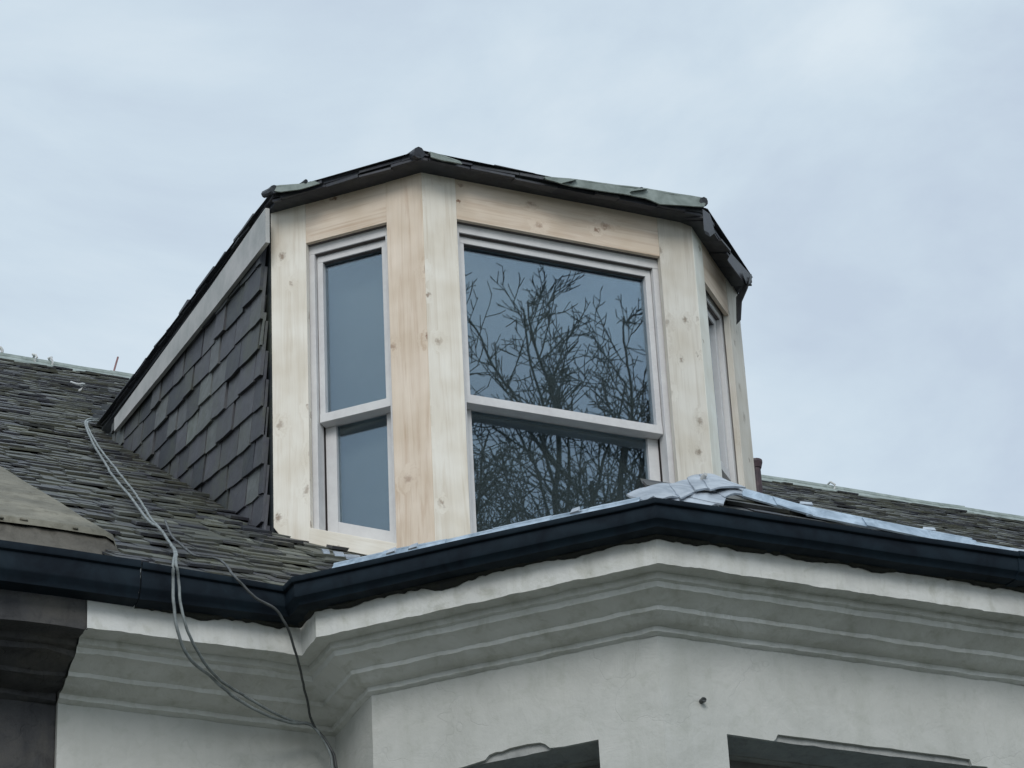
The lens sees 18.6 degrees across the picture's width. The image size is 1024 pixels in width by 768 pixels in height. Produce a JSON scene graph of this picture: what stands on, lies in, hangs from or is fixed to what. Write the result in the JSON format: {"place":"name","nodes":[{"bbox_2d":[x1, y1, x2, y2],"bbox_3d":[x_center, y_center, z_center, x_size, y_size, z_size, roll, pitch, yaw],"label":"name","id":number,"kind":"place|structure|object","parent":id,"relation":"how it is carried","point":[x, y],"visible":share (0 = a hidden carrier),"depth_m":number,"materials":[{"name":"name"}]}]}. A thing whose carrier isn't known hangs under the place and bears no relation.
{"place":"outdoors","nodes":[
{"label":"outdoors","id":0,"kind":"place"},
{"bbox_2d":[0,466,140,767],"bbox_3d":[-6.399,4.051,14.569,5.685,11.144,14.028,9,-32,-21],"label":"stone house","id":1,"kind":"structure","parent":0,"point":[51,581],"depth_m":10.28,"materials":[{"name":"paint"}]},
{"bbox_2d":[0,0,1023,515],"label":"sky","id":2,"kind":"structure","parent":0,"point":[862,161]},
{"label":"ground","id":3,"kind":"structure","parent":0,"visible":0},
{"bbox_2d":[0,147,1023,767],"bbox_3d":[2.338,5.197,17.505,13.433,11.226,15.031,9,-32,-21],"label":"terraced house","id":4,"kind":"structure","parent":3,"relation":"on","point":[440,461],"depth_m":11.47,"materials":[{"name":"paint"}]},
{"bbox_2d":[84,418,334,767],"bbox_3d":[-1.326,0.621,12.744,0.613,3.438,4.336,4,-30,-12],"label":"cable","id":5,"kind":"object","parent":4,"relation":"attached to","point":[214,679],"visible":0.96,"depth_m":10.53,"materials":[{"name":"grey plastic"}]},
{"bbox_2d":[86,420,334,766],"bbox_3d":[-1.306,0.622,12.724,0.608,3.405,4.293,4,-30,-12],"label":"cable","id":6,"kind":"object","parent":4,"relation":"attached to","point":[183,614],"visible":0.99,"depth_m":10.46,"materials":[{"name":"grey plastic"}]},
{"bbox_2d":[164,519,337,767],"bbox_3d":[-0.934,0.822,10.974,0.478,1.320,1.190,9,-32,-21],"label":"cable","id":7,"kind":"object","parent":4,"relation":"attached to","point":[265,603],"visible":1,"depth_m":10.54,"materials":[{"name":"black plastic"}]},
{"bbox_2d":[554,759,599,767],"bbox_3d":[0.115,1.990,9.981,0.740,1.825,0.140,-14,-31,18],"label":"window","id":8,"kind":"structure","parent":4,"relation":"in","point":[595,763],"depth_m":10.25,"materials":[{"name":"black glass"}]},
{"bbox_2d":[729,755,834,767],"bbox_3d":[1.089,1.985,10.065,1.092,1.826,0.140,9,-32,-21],"label":"window","id":9,"kind":"structure","parent":4,"relation":"in","point":[734,761],"depth_m":10.31,"materials":[{"name":"black glass"}]}
]}

